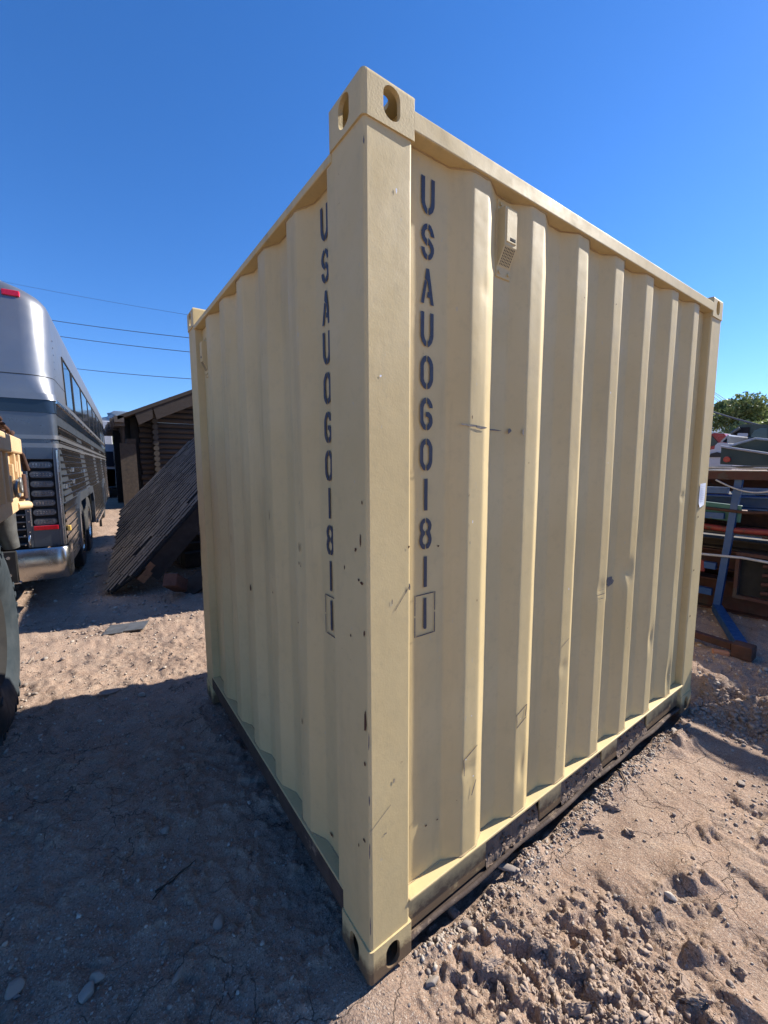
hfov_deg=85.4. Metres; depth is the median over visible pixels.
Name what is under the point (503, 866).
stone
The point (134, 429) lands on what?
doorway
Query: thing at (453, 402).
shipping container
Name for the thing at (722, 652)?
brick piece
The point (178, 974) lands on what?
stone
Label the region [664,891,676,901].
stone
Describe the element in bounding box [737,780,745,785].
stone
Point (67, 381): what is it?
window
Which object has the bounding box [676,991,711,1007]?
earth lump
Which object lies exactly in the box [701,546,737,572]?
steel beam
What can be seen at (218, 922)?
stone
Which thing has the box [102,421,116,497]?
box truck
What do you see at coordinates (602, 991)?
dirt clods
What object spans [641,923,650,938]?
earth lump
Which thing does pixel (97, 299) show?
power line
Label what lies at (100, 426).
window
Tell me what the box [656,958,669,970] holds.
earth lump
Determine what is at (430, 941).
rail grit
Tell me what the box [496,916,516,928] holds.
earth lump
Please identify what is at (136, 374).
power line
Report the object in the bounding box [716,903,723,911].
stone
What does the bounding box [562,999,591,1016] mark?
earth lump
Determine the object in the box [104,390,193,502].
log cabin
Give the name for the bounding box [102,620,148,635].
flat tile
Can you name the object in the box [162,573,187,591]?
timber block
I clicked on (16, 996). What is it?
stone
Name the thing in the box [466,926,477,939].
stone
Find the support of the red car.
on the ground
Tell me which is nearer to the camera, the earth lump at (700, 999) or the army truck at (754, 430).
the earth lump at (700, 999)
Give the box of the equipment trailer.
[0,416,32,745]
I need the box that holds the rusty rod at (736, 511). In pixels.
[705,506,767,514]
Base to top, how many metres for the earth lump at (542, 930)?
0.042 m
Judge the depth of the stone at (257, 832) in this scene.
1.76 m
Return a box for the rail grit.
[411,724,693,975]
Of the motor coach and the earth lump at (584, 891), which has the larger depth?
the motor coach
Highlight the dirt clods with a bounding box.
[441,868,763,1023]
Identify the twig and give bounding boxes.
[155,860,195,892]
[603,955,620,961]
[616,768,627,789]
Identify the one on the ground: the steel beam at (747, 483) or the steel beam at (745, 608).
the steel beam at (745, 608)
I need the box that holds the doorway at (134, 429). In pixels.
[130,417,142,490]
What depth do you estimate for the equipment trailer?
2.51 m
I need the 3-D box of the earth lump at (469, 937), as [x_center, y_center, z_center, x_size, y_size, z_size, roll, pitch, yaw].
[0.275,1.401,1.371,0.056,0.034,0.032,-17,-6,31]
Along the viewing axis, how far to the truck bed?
5.17 m
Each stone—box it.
[4,976,25,999]
[13,993,20,999]
[78,980,93,1003]
[89,969,104,983]
[99,688,120,694]
[161,825,169,833]
[172,965,182,983]
[213,913,223,930]
[254,830,260,836]
[425,975,438,987]
[460,919,471,929]
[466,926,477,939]
[498,862,516,871]
[546,975,554,983]
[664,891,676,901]
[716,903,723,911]
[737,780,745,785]
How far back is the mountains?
6745.73 m
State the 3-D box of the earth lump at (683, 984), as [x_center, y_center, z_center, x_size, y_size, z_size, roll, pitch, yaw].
[0.887,1.415,1.230,0.065,0.037,0.088,30,17,9]
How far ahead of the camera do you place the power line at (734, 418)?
17.00 m
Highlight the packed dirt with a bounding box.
[486,718,646,868]
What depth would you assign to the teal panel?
3.80 m
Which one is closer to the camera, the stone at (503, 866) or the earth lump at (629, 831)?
the stone at (503, 866)
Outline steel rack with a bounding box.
[694,470,767,661]
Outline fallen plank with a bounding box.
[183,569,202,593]
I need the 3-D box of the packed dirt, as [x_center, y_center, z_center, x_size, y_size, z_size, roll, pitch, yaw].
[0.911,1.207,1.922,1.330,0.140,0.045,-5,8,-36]
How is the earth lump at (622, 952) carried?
on the ground
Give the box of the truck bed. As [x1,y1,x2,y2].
[720,437,767,538]
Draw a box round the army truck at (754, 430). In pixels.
[731,424,767,510]
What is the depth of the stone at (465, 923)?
1.41 m
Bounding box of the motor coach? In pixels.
[0,280,108,583]
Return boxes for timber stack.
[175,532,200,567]
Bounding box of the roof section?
[103,438,199,593]
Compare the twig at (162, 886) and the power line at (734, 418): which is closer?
the twig at (162, 886)
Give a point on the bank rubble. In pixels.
(737, 724)
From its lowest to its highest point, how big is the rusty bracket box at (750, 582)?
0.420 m
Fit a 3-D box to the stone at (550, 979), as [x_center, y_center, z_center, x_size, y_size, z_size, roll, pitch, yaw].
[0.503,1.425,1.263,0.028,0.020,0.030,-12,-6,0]
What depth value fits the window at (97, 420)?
11.73 m
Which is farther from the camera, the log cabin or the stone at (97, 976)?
the log cabin
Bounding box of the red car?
[710,432,731,493]
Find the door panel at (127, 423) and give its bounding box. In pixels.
[124,420,130,438]
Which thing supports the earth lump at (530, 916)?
on the ground
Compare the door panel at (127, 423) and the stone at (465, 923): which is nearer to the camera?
the stone at (465, 923)
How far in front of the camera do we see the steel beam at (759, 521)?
4.00 m
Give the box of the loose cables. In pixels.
[709,466,767,492]
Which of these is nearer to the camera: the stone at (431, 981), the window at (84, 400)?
the stone at (431, 981)
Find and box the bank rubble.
[681,673,767,763]
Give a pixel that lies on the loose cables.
(738, 467)
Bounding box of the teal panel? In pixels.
[705,501,741,522]
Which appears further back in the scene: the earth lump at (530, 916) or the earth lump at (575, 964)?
the earth lump at (530, 916)
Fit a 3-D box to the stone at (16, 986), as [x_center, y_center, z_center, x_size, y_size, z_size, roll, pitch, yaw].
[-1.105,1.424,1.241,0.048,0.034,0.050,17,0,24]
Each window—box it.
[61,357,74,413]
[71,373,83,422]
[80,388,89,428]
[87,400,93,432]
[92,408,97,436]
[96,415,100,439]
[99,420,102,441]
[101,424,104,443]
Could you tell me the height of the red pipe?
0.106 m
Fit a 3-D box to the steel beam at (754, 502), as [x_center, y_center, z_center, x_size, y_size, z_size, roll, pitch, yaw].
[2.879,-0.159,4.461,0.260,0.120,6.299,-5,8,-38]
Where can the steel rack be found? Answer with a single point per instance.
(738, 645)
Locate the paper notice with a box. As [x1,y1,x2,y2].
[699,483,705,506]
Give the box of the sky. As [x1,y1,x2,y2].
[0,0,767,416]
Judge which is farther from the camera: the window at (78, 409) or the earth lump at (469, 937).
the window at (78, 409)
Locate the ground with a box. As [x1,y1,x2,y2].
[0,470,767,1023]
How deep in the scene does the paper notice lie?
2.43 m
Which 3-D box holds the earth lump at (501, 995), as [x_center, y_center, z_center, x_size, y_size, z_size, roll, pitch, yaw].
[0.349,1.428,1.233,0.032,0.030,0.082,-20,6,21]
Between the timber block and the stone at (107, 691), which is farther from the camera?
the timber block
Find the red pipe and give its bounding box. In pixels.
[704,523,767,535]
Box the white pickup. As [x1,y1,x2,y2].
[703,435,751,535]
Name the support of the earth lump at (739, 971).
on the ground
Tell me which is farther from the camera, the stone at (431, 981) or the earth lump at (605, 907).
the earth lump at (605, 907)
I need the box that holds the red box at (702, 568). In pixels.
[700,559,704,571]
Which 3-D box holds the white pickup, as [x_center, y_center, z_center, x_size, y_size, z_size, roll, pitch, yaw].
[7.260,-0.377,7.063,1.720,1.913,2.951,-5,8,-36]
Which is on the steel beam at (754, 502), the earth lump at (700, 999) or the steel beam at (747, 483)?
the steel beam at (747, 483)
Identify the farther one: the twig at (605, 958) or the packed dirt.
the packed dirt
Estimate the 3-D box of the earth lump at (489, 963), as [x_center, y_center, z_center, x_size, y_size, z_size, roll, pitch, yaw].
[0.333,1.404,1.294,0.082,0.036,0.038,-4,7,-30]
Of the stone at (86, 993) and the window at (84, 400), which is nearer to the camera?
the stone at (86, 993)
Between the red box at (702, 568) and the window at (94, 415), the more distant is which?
the window at (94, 415)
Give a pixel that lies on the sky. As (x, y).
(148, 148)
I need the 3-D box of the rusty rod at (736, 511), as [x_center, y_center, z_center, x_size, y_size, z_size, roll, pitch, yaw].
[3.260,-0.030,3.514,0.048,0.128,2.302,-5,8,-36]
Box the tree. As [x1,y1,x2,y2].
[712,391,767,470]
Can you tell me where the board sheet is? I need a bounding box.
[119,443,138,505]
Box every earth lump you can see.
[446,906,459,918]
[463,931,474,943]
[479,954,504,971]
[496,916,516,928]
[496,979,506,1009]
[526,911,536,924]
[529,931,548,952]
[535,925,552,935]
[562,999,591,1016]
[566,948,582,973]
[571,885,592,895]
[580,821,603,831]
[598,900,611,914]
[601,798,621,811]
[616,944,628,964]
[624,827,635,835]
[640,982,653,997]
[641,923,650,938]
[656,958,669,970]
[675,974,691,994]
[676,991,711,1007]
[730,958,747,981]
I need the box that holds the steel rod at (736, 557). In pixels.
[701,553,767,563]
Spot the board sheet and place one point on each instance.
(129, 468)
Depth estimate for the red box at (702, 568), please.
3.92 m
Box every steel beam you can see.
[697,572,767,620]
[700,568,733,576]
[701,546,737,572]
[702,532,767,553]
[703,524,767,537]
[704,514,767,528]
[706,493,767,510]
[707,479,767,490]
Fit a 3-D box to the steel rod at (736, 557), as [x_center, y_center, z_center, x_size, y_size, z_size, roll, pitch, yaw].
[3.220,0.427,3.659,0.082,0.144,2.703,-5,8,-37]
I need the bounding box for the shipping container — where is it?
[187,66,722,985]
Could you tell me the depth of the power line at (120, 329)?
28.32 m
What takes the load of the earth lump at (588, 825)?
on the ground
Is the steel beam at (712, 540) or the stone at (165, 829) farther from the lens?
the steel beam at (712, 540)
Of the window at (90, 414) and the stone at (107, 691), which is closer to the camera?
the stone at (107, 691)
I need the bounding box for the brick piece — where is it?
[712,648,729,656]
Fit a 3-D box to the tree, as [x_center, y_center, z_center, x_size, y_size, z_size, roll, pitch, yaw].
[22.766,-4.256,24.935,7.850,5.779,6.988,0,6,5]
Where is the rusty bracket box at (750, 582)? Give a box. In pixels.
[732,550,767,604]
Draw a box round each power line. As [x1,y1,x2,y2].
[2,281,186,314]
[52,320,188,337]
[60,336,188,351]
[81,369,189,378]
[713,411,756,423]
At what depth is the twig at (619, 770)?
2.06 m
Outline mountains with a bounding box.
[102,410,767,433]
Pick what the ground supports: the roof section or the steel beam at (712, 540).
the roof section
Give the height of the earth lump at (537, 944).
0.034 m
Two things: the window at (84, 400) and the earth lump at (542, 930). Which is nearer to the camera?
the earth lump at (542, 930)
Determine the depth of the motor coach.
4.43 m
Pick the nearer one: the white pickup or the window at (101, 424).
the white pickup
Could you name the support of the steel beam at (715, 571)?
on the ground
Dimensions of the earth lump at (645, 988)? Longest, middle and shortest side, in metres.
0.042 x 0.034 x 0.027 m
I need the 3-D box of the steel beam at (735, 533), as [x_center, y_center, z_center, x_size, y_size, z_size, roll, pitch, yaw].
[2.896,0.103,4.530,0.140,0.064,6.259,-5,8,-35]
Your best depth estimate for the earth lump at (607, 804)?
1.90 m

